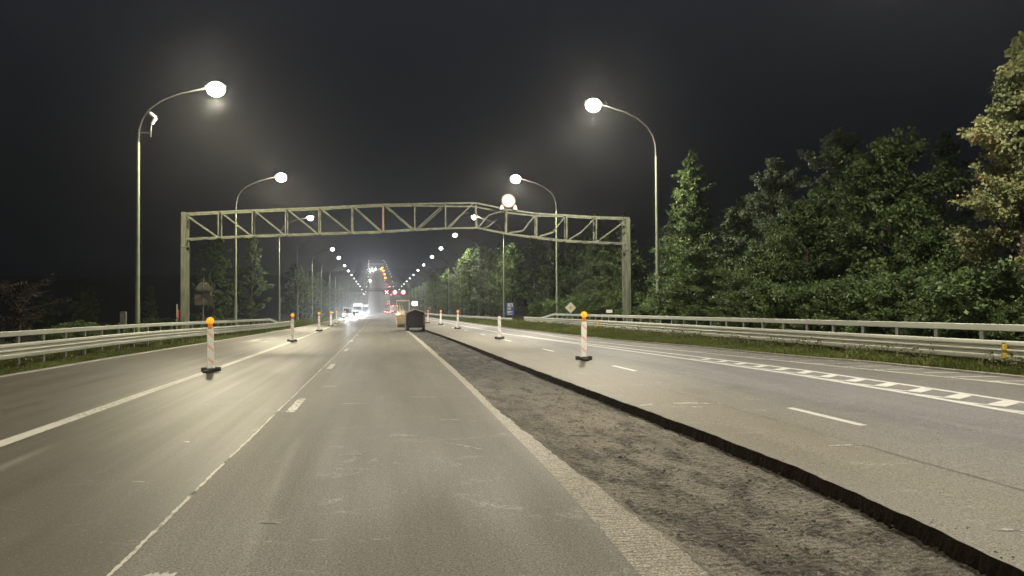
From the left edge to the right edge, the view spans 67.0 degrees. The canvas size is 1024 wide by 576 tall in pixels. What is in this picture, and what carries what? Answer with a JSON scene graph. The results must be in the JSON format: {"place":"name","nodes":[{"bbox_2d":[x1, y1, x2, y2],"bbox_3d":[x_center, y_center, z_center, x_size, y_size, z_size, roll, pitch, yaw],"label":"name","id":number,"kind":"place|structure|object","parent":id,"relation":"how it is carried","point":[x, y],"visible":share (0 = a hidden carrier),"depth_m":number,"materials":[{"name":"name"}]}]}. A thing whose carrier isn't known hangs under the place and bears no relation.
{"place":"outdoors","nodes":[
{"label":"outdoors","id":0,"kind":"place"},
{"bbox_2d":[0,322,310,374],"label":"verge grass","id":1,"kind":"structure","parent":0,"point":[77,357],"depth_m":35.84,"materials":[{"name":"green plant"}]},
{"bbox_2d":[425,313,529,325],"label":"verge grass","id":2,"kind":"structure","parent":0,"point":[493,322],"depth_m":98.07,"materials":[{"name":"green plant"}]},
{"bbox_2d":[0,268,1020,374],"bbox_3d":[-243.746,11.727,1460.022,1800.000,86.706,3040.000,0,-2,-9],"label":"ground","id":3,"kind":"structure","parent":0,"point":[116,294],"depth_m":820.63,"materials":[{"name":"soil"}]},
{"bbox_2d":[0,272,77,343],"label":"dry bush","id":4,"kind":"object","parent":3,"relation":"on","point":[14,290],"visible":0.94,"depth_m":54.89,"materials":[{"name":"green plant"}]},
{"bbox_2d":[37,295,59,328],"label":"tree","id":5,"kind":"object","parent":3,"relation":"on","point":[46,298],"visible":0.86,"depth_m":101.92,"materials":[{"name":"green plant"}]},
{"bbox_2d":[51,319,90,337],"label":"shrub","id":6,"kind":"object","parent":3,"relation":"on","point":[77,323],"visible":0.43,"depth_m":43.85,"materials":[{"name":"green plant"}]},
{"bbox_2d":[65,283,92,322],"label":"tree","id":7,"kind":"object","parent":3,"relation":"on","point":[79,292],"visible":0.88,"depth_m":103.48,"materials":[{"name":"green plant"}]},
{"bbox_2d":[81,287,103,323],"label":"tree","id":8,"kind":"object","parent":3,"relation":"on","point":[91,302],"visible":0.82,"depth_m":106.36,"materials":[{"name":"green plant"}]},
{"bbox_2d":[0,319,290,366],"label":"guard rail","id":9,"kind":"object","parent":3,"relation":"on","point":[17,350],"visible":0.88,"depth_m":35.92,"materials":[{"name":"metal"}]},
{"bbox_2d":[140,285,159,328],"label":"tree","id":10,"kind":"object","parent":3,"relation":"on","point":[149,311],"visible":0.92,"depth_m":115.82,"materials":[{"name":"green plant"}]},
{"bbox_2d":[134,82,225,343],"bbox_3d":[-19.529,-4.160,45.537,5.115,16.195,0.886,0,-2,-9],"label":"street lamp","id":11,"kind":"object","parent":3,"relation":"on","point":[216,89],"visible":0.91,"depth_m":45.14,"materials":[{"name":"grey metal"}]},
{"bbox_2d":[194,276,212,327],"bbox_3d":[-23.524,1.571,58.938,1.320,4.900,0.148,0,-2,-9],"label":"road sign","id":12,"kind":"object","parent":3,"relation":"on","point":[203,293],"visible":0.98,"depth_m":58.99,"materials":[{"name":"grey metal"}]},
{"bbox_2d":[190,234,233,320],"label":"broadleaf tree","id":13,"kind":"object","parent":3,"relation":"on","point":[213,258],"visible":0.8,"depth_m":98.87,"materials":[{"name":"green plant"}]},
{"bbox_2d":[227,233,273,323],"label":"broadleaf tree","id":14,"kind":"object","parent":3,"relation":"on","point":[251,246],"visible":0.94,"depth_m":107.32,"materials":[{"name":"green plant"}]},
{"bbox_2d":[234,173,286,325],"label":"street lamp","id":15,"kind":"object","parent":3,"relation":"on","point":[280,177],"visible":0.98,"depth_m":75.94,"materials":[{"name":"grey metal"}]},
{"bbox_2d":[281,263,309,319],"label":"broadleaf tree","id":16,"kind":"object","parent":3,"relation":"on","point":[293,273],"visible":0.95,"depth_m":157.55,"materials":[{"name":"green plant"}]},
{"bbox_2d":[280,266,310,319],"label":"roadside tree","id":17,"kind":"object","parent":3,"relation":"on","point":[287,294],"visible":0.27,"depth_m":180.35,"materials":[{"name":"green plant"}]},
{"bbox_2d":[278,215,314,321],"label":"street lamp","id":18,"kind":"object","parent":3,"relation":"on","point":[310,217],"visible":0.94,"depth_m":110.09,"materials":[{"name":"grey metal"}]},
{"bbox_2d":[287,268,310,319],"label":"roadside tree","id":19,"kind":"object","parent":3,"relation":"on","point":[306,298],"visible":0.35,"depth_m":169.10,"materials":[{"name":"green plant"}]},
{"bbox_2d":[304,269,320,314],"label":"roadside tree","id":20,"kind":"object","parent":3,"relation":"on","point":[316,281],"visible":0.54,"depth_m":205.19,"materials":[{"name":"green plant"}]},
{"bbox_2d":[289,314,342,323],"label":"guardrail","id":21,"kind":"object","parent":3,"relation":"on","point":[313,320],"depth_m":136.13,"materials":[{"name":"silver metal"}]},
{"bbox_2d":[0,269,640,575],"bbox_3d":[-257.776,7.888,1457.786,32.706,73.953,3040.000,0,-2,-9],"label":"road surface","id":22,"kind":"object","parent":3,"relation":"on","point":[75,500],"visible":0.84,"depth_m":9.53,"materials":[{"name":"grey asphalt"}]},
{"bbox_2d":[0,313,365,446],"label":"lane line","id":23,"kind":"object","parent":22,"relation":"on","point":[12,439],"visible":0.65,"depth_m":16.05,"materials":[{"name":"paint"}]},
{"bbox_2d":[0,294,369,376],"bbox_3d":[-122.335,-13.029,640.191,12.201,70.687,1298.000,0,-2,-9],"label":"edge line","id":24,"kind":"object","parent":22,"relation":"on","point":[126,355],"visible":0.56,"depth_m":32.66,"materials":[{"name":"paint"}]},
{"bbox_2d":[201,317,220,372],"bbox_3d":[-9.743,1.833,25.054,0.617,1.778,0.976,0,-2,-28],"label":"delineator","id":25,"kind":"object","parent":22,"relation":"on","point":[210,344],"visible":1,"depth_m":25.05,"materials":[{"name":"white plastic"}]},
{"bbox_2d":[107,333,357,575],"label":"joint sealant","id":26,"kind":"object","parent":22,"relation":"on","point":[129,556],"visible":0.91,"depth_m":8.22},
{"bbox_2d":[132,386,482,522],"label":"chalk scrapes on lane","id":27,"kind":"object","parent":22,"relation":"on","point":[360,453],"visible":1,"depth_m":12.11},
{"bbox_2d":[316,277,333,314],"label":"roadside tree","id":28,"kind":"object","parent":3,"relation":"on","point":[324,297],"visible":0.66,"depth_m":246.50,"materials":[{"name":"green plant"}]},
{"bbox_2d":[180,202,630,328],"bbox_3d":[-7.033,-1.333,56.673,32.460,9.958,1.260,0,-2,-9],"label":"gantry","id":29,"kind":"object","parent":3,"relation":"on","point":[186,239],"visible":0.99,"depth_m":56.33,"materials":[{"name":"metal"}]},
{"bbox_2d":[500,194,516,209],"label":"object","id":30,"kind":"object","parent":29,"relation":"attached to","point":[508,200],"visible":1,"depth_m":57.31,"materials":[{"name":"grey"}]},
{"bbox_2d":[376,269,493,328],"bbox_3d":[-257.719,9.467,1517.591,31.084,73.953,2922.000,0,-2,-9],"label":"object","id":31,"kind":"structure","parent":3,"relation":"on","point":[384,299],"depth_m":159.61,"materials":[{"name":"concrete"}]},
{"bbox_2d":[396,300,409,326],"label":"road roller","id":32,"kind":"object","parent":31,"relation":"on","point":[400,316],"visible":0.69,"depth_m":85.37,"materials":[{"name":"yellow metal"}]},
{"bbox_2d":[424,273,445,313],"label":"broadleaf tree","id":33,"kind":"object","parent":3,"relation":"on","point":[435,278],"visible":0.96,"depth_m":215.05,"materials":[{"name":"green plant"}]},
{"bbox_2d":[434,268,456,313],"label":"roadside tree","id":34,"kind":"object","parent":3,"relation":"on","point":[443,278],"visible":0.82,"depth_m":202.50,"materials":[{"name":"green plant"}]},
{"bbox_2d":[446,258,465,314],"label":"roadside tree","id":35,"kind":"object","parent":3,"relation":"on","point":[456,270],"visible":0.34,"depth_m":177.76,"materials":[{"name":"green plant"}]},
{"bbox_2d":[452,248,485,315],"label":"broadleaf tree","id":36,"kind":"object","parent":3,"relation":"on","point":[466,260],"visible":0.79,"depth_m":143.43,"materials":[{"name":"green plant"}]},
{"bbox_2d":[465,243,496,316],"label":"roadside tree","id":37,"kind":"object","parent":3,"relation":"on","point":[482,248],"visible":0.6,"depth_m":136.33,"materials":[{"name":"green plant"}]},
{"bbox_2d":[471,215,504,317],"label":"street lamp","id":38,"kind":"object","parent":3,"relation":"on","point":[473,217],"visible":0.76,"depth_m":114.12,"materials":[{"name":"grey metal"}]},
{"bbox_2d":[478,248,504,316],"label":"broadleaf tree","id":39,"kind":"object","parent":3,"relation":"on","point":[489,261],"visible":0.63,"depth_m":132.03,"materials":[{"name":"green plant"}]},
{"bbox_2d":[483,242,515,317],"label":"roadside tree","id":40,"kind":"object","parent":3,"relation":"on","point":[498,255],"visible":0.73,"depth_m":125.43,"materials":[{"name":"green plant"}]},
{"bbox_2d":[487,243,531,317],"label":"broadleaf tree","id":41,"kind":"object","parent":3,"relation":"on","point":[512,252],"visible":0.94,"depth_m":117.23,"materials":[{"name":"green plant"}]},
{"bbox_2d":[515,233,551,304],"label":"roadside tree","id":42,"kind":"object","parent":3,"relation":"on","point":[532,248],"visible":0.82,"depth_m":132.40,"materials":[{"name":"green plant"}]},
{"bbox_2d":[510,175,558,317],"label":"street lamp","id":43,"kind":"object","parent":3,"relation":"on","point":[515,178],"visible":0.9,"depth_m":80.63,"materials":[{"name":"grey metal"}]},
{"bbox_2d":[528,302,545,316],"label":"shrub","id":44,"kind":"object","parent":3,"relation":"on","point":[534,308],"visible":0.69,"depth_m":91.61,"materials":[{"name":"green plant"}]},
{"bbox_2d":[533,237,570,302],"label":"roadside tree","id":45,"kind":"object","parent":3,"relation":"on","point":[551,256],"visible":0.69,"depth_m":116.50,"materials":[{"name":"green plant"}]},
{"bbox_2d":[540,298,567,317],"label":"shrub","id":46,"kind":"object","parent":3,"relation":"on","point":[552,305],"visible":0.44,"depth_m":81.77,"materials":[{"name":"green plant"}]},
{"bbox_2d":[555,237,581,299],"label":"roadside tree","id":47,"kind":"object","parent":3,"relation":"on","point":[570,262],"visible":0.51,"depth_m":109.38,"materials":[{"name":"green plant"}]},
{"bbox_2d":[567,235,597,293],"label":"roadside tree","id":48,"kind":"object","parent":3,"relation":"on","point":[573,271],"visible":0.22,"depth_m":102.08,"materials":[{"name":"green plant"}]},
{"bbox_2d":[571,212,605,297],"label":"roadside tree","id":49,"kind":"object","parent":3,"relation":"on","point":[600,231],"visible":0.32,"depth_m":94.56,"materials":[{"name":"green plant"}]},
{"bbox_2d":[577,237,606,295],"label":"broadleaf tree","id":50,"kind":"object","parent":3,"relation":"on","point":[592,266],"visible":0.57,"depth_m":90.60,"materials":[{"name":"green plant"}]},
{"bbox_2d":[578,293,610,319],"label":"shrub","id":51,"kind":"object","parent":3,"relation":"on","point":[585,301],"visible":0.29,"depth_m":70.76,"materials":[{"name":"green plant"}]},
{"bbox_2d":[585,303,613,320],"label":"shrub","id":52,"kind":"object","parent":3,"relation":"on","point":[591,311],"visible":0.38,"depth_m":65.94,"materials":[{"name":"green plant"}]},
{"bbox_2d":[583,233,619,297],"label":"conical tree","id":53,"kind":"object","parent":3,"relation":"on","point":[608,274],"visible":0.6,"depth_m":77.23,"materials":[{"name":"green plant"}]},
{"bbox_2d":[585,99,659,322],"bbox_3d":[7.385,-4.444,51.355,5.115,16.195,0.886,0,-2,-9],"label":"street lamp","id":54,"kind":"object","parent":3,"relation":"on","point":[593,105],"visible":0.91,"depth_m":51.61,"materials":[{"name":"grey metal"}]},
{"bbox_2d":[599,211,648,290],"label":"roadside tree","id":55,"kind":"object","parent":3,"relation":"on","point":[619,237],"visible":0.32,"depth_m":87.19,"materials":[{"name":"green plant"}]},
{"bbox_2d":[591,253,662,320],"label":"bushy tree","id":56,"kind":"object","parent":3,"relation":"on","point":[635,270],"visible":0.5,"depth_m":64.06,"materials":[{"name":"green plant"}]},
{"bbox_2d":[606,288,660,321],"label":"shrub","id":57,"kind":"object","parent":3,"relation":"on","point":[637,297],"visible":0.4,"depth_m":60.25,"materials":[{"name":"green plant"}]},
{"bbox_2d":[631,246,652,289],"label":"forest tree","id":58,"kind":"object","parent":3,"relation":"on","point":[640,248],"visible":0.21,"depth_m":92.84,"materials":[{"name":"green plant"}]},
{"bbox_2d":[640,212,702,295],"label":"broadleaf tree","id":59,"kind":"object","parent":3,"relation":"on","point":[668,230],"visible":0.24,"depth_m":62.89,"materials":[{"name":"green plant"}]},
{"bbox_2d":[645,288,702,323],"bbox_3d":[10.524,1.811,49.788,3.914,3.613,3.960,0,-2,-13],"label":"shrub","id":60,"kind":"object","parent":3,"relation":"on","point":[675,298],"visible":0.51,"depth_m":49.69,"materials":[{"name":"green plant"}]},
{"bbox_2d":[642,149,724,313],"bbox_3d":[12.846,-2.985,53.604,5.755,13.246,7.508,1,-2,-37],"label":"conical tree","id":61,"kind":"object","parent":3,"relation":"on","point":[690,219],"visible":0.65,"depth_m":53.32,"materials":[{"name":"green plant"}]},
{"bbox_2d":[665,302,709,325],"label":"shrub","id":62,"kind":"object","parent":3,"relation":"on","point":[681,310],"visible":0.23,"depth_m":46.48,"materials":[{"name":"green plant"}]},
{"bbox_2d":[640,233,746,325],"bbox_3d":[11.558,-0.039,48.329,6.499,7.138,6.528,-1,-2,35],"label":"bushy tree","id":63,"kind":"object","parent":3,"relation":"on","point":[688,277],"visible":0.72,"depth_m":48.02,"materials":[{"name":"green plant"}]},
{"bbox_2d":[682,306,717,325],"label":"shrub","id":64,"kind":"object","parent":3,"relation":"on","point":[697,313],"visible":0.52,"depth_m":45.41,"materials":[{"name":"green plant"}]},
{"bbox_2d":[700,297,736,326],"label":"shrub","id":65,"kind":"object","parent":3,"relation":"on","point":[714,310],"visible":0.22,"depth_m":42.92,"materials":[{"name":"green plant"}]},
{"bbox_2d":[693,206,755,321],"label":"broadleaf tree","id":66,"kind":"object","parent":3,"relation":"on","point":[735,224],"visible":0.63,"depth_m":47.17,"materials":[{"name":"green plant"}]},
{"bbox_2d":[425,327,1023,570],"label":"road surface","id":67,"kind":"object","parent":3,"relation":"on","point":[981,442],"visible":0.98,"depth_m":13.42,"materials":[{"name":"grey asphalt"}]},
{"bbox_2d":[575,311,591,360],"bbox_3d":[2.631,1.744,28.179,0.600,1.777,1.000,1,-2,-6],"label":"delineator","id":68,"kind":"object","parent":67,"relation":"on","point":[584,338],"visible":1,"depth_m":28.19,"materials":[{"name":"white plastic"}]},
{"bbox_2d":[436,323,864,425],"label":"lane dashes","id":69,"kind":"object","parent":67,"relation":"on","point":[835,418],"visible":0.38,"depth_m":13.61,"materials":[{"name":"paint"}]},
{"bbox_2d":[433,318,1023,384],"bbox_3d":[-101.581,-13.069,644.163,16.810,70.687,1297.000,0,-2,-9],"label":"edge line","id":70,"kind":"object","parent":67,"relation":"on","point":[788,361],"visible":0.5,"depth_m":24.25,"materials":[{"name":"paint"}]},
{"bbox_2d":[434,320,1023,413],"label":"hatched island inner line","id":71,"kind":"object","parent":67,"relation":"on","point":[817,378],"visible":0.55,"depth_m":18.36,"materials":[{"name":"paint"}]},
{"bbox_2d":[482,337,1023,490],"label":"dark lane seam","id":72,"kind":"object","parent":67,"relation":"on","point":[821,433],"visible":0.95,"depth_m":11.07,"materials":[{"name":"black asphalt"}]},
{"bbox_2d":[527,336,1023,402],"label":"hatched island outer line","id":73,"kind":"object","parent":67,"relation":"on","point":[833,374],"visible":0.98,"depth_m":19.67,"materials":[{"name":"paint"}]},
{"bbox_2d":[653,347,997,376],"bbox_3d":[9.779,2.375,24.657,1.851,0.076,34.492,0,-2,-14],"label":"shoulder hatching","id":74,"kind":"object","parent":67,"relation":"on","point":[872,369],"visible":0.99,"depth_m":21.67,"materials":[{"name":"paint"}]},
{"bbox_2d":[691,358,1023,411],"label":"hatched island bars","id":75,"kind":"object","parent":67,"relation":"on","point":[1004,403],"visible":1,"depth_m":16.81,"materials":[{"name":"paint"}]},
{"bbox_2d":[443,319,1023,378],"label":"kerb strip","id":76,"kind":"object","parent":3,"relation":"on","point":[946,369],"visible":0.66,"depth_m":25.63,"materials":[{"name":"concrete"}]},
{"bbox_2d":[709,195,759,289],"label":"forest tree","id":77,"kind":"object","parent":3,"relation":"on","point":[742,203],"visible":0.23,"depth_m":65.64,"materials":[{"name":"green plant"}]},
{"bbox_2d":[706,286,769,327],"bbox_3d":[12.045,1.585,40.076,3.808,3.516,3.853,-1,-2,5],"label":"shrub","id":78,"kind":"object","parent":3,"relation":"on","point":[739,298],"visible":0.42,"depth_m":39.35,"materials":[{"name":"green plant"}]},
{"bbox_2d":[706,237,799,322],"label":"bushy tree","id":79,"kind":"object","parent":3,"relation":"on","point":[740,278],"visible":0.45,"depth_m":42.63,"materials":[{"name":"green plant"}]},
{"bbox_2d":[730,157,810,314],"bbox_3d":[15.091,-2.154,44.699,4.883,10.926,4.684,-2,-2,38],"label":"birch tree","id":80,"kind":"object","parent":3,"relation":"on","point":[770,183],"visible":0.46,"depth_m":44.59,"materials":[{"name":"green plant"}]},
{"bbox_2d":[741,204,802,281],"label":"forest tree","id":81,"kind":"object","parent":3,"relation":"on","point":[759,237],"visible":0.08,"depth_m":57.59,"materials":[{"name":"green plant"}]},
{"bbox_2d":[740,279,806,329],"bbox_3d":[12.520,1.411,36.395,4.099,3.740,4.051,0,-2,-29],"label":"shrub","id":82,"kind":"object","parent":3,"relation":"on","point":[757,297],"visible":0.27,"depth_m":36.53,"materials":[{"name":"green plant"}]},
{"bbox_2d":[524,313,1023,362],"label":"guard rail","id":83,"kind":"object","parent":3,"relation":"on","point":[961,347],"visible":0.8,"depth_m":27.36,"materials":[{"name":"metal"}]},
{"bbox_2d":[753,280,830,341],"bbox_3d":[12.789,1.403,35.273,4.012,3.660,3.965,-1,-2,7],"label":"shrub","id":84,"kind":"object","parent":3,"relation":"on","point":[786,301],"visible":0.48,"depth_m":35.03,"materials":[{"name":"green plant"}]},
{"bbox_2d":[744,201,865,331],"bbox_3d":[14.568,-0.733,37.453,5.722,7.520,5.566,1,-2,-38],"label":"maple tree","id":85,"kind":"object","parent":3,"relation":"on","point":[793,239],"visible":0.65,"depth_m":37.39,"materials":[{"name":"green plant"}]},
{"bbox_2d":[788,302,833,331],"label":"shrub","id":86,"kind":"object","parent":3,"relation":"on","point":[802,313],"visible":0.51,"depth_m":33.72,"materials":[{"name":"green plant"}]},
{"bbox_2d":[788,127,887,303],"bbox_3d":[17.764,-2.727,41.885,5.259,11.767,5.044,0,-2,-20],"label":"birch tree","id":87,"kind":"object","parent":3,"relation":"on","point":[845,141],"visible":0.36,"depth_m":41.33,"materials":[{"name":"green plant"}]},
{"bbox_2d":[793,271,898,345],"bbox_3d":[13.547,1.230,31.579,4.250,3.878,4.200,-2,-2,37],"label":"shrub","id":88,"kind":"object","parent":3,"relation":"on","point":[833,310],"visible":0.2,"depth_m":31.52,"materials":[{"name":"green plant"}]},
{"bbox_2d":[798,272,910,334],"bbox_3d":[13.837,1.261,30.011,4.065,3.708,4.017,1,-2,-39],"label":"shrub","id":89,"kind":"object","parent":3,"relation":"on","point":[853,296],"visible":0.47,"depth_m":29.21,"materials":[{"name":"green plant"}]},
{"bbox_2d":[795,125,975,335],"bbox_3d":[16.479,-2.124,34.568,7.825,10.285,7.613,-1,-2,28],"label":"maple tree","id":90,"kind":"object","parent":3,"relation":"on","point":[889,185],"visible":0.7,"depth_m":34.23,"materials":[{"name":"green plant"}]},
{"bbox_2d":[842,280,933,335],"bbox_3d":[13.753,1.177,28.105,3.181,3.024,3.167,1,-2,-40],"label":"shrub","id":91,"kind":"object","parent":3,"relation":"on","point":[895,299],"visible":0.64,"depth_m":27.93,"materials":[{"name":"green plant"}]},
{"bbox_2d":[861,215,1007,336],"bbox_3d":[17.018,-0.134,31.633,5.536,6.080,5.561,-1,-2,35],"label":"bushy tree","id":92,"kind":"object","parent":3,"relation":"on","point":[924,245],"visible":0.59,"depth_m":31.34,"materials":[{"name":"green plant"}]},
{"bbox_2d":[892,129,992,299],"bbox_3d":[22.898,-2.905,40.800,4.842,10.973,4.909,1,-2,-40],"label":"forest tree","id":93,"kind":"object","parent":3,"relation":"on","point":[946,146],"visible":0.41,"depth_m":40.57,"materials":[{"name":"green plant"}]},
{"bbox_2d":[884,256,1023,340],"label":"shrub","id":94,"kind":"object","parent":3,"relation":"on","point":[963,287],"visible":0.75,"depth_m":24.06,"materials":[{"name":"green plant"}]},
{"bbox_2d":[902,275,1017,338],"bbox_3d":[15.131,1.201,26.466,3.824,3.489,3.779,0,-2,-16],"label":"shrub","id":95,"kind":"object","parent":3,"relation":"on","point":[921,294],"visible":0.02,"depth_m":26.88,"materials":[{"name":"green plant"}]},
{"bbox_2d":[936,31,1023,310],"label":"turning tree","id":96,"kind":"object","parent":3,"relation":"on","point":[1005,179],"visible":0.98,"depth_m":27.26,"materials":[{"name":"green plant"}]},
{"bbox_2d":[970,297,1023,340],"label":"shrub","id":97,"kind":"object","parent":3,"relation":"on","point":[1008,312],"visible":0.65,"depth_m":22.73,"materials":[{"name":"green plant"}]},
{"bbox_2d":[992,196,1021,310],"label":"broadleaf tree","id":98,"kind":"object","parent":3,"relation":"on","point":[1014,253],"visible":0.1,"depth_m":31.78,"materials":[{"name":"green plant"}]},
{"bbox_2d":[0,0,1023,279],"label":"sky","id":99,"kind":"structure","parent":0,"point":[357,102],"materials":[{"name":"black"}]},
{"bbox_2d":[409,329,985,575],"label":"milled trench floor","id":100,"kind":"structure","parent":0,"point":[648,484],"depth_m":8.79,"materials":[{"name":"grey asphalt"}]},
{"bbox_2d":[404,302,426,331],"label":"asphalt paver","id":101,"kind":"object","parent":100,"relation":"on","point":[414,318],"visible":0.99,"depth_m":71.01,"materials":[{"name":"black metal"}]},
{"bbox_2d":[404,329,708,575],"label":"milled ledge","id":102,"kind":"object","parent":100,"relation":"on","point":[644,549],"visible":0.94,"depth_m":7.33,"materials":[{"name":"grey asphalt"}]},
{"bbox_2d":[418,335,967,574],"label":"loose millings","id":103,"kind":"object","parent":100,"relation":"on","point":[789,531],"visible":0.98,"depth_m":8.26,"materials":[{"name":"grey gravel"}]},
{"bbox_2d":[425,330,1023,575],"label":"trench cut edge","id":104,"kind":"object","parent":100,"relation":"on","point":[963,553],"visible":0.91,"depth_m":8.72,"materials":[{"name":"asphalt"}]},
{"bbox_2d":[495,321,1023,375],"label":"verge grass","id":105,"kind":"structure","parent":0,"point":[971,364],"depth_m":28.67,"materials":[{"name":"green plant"}]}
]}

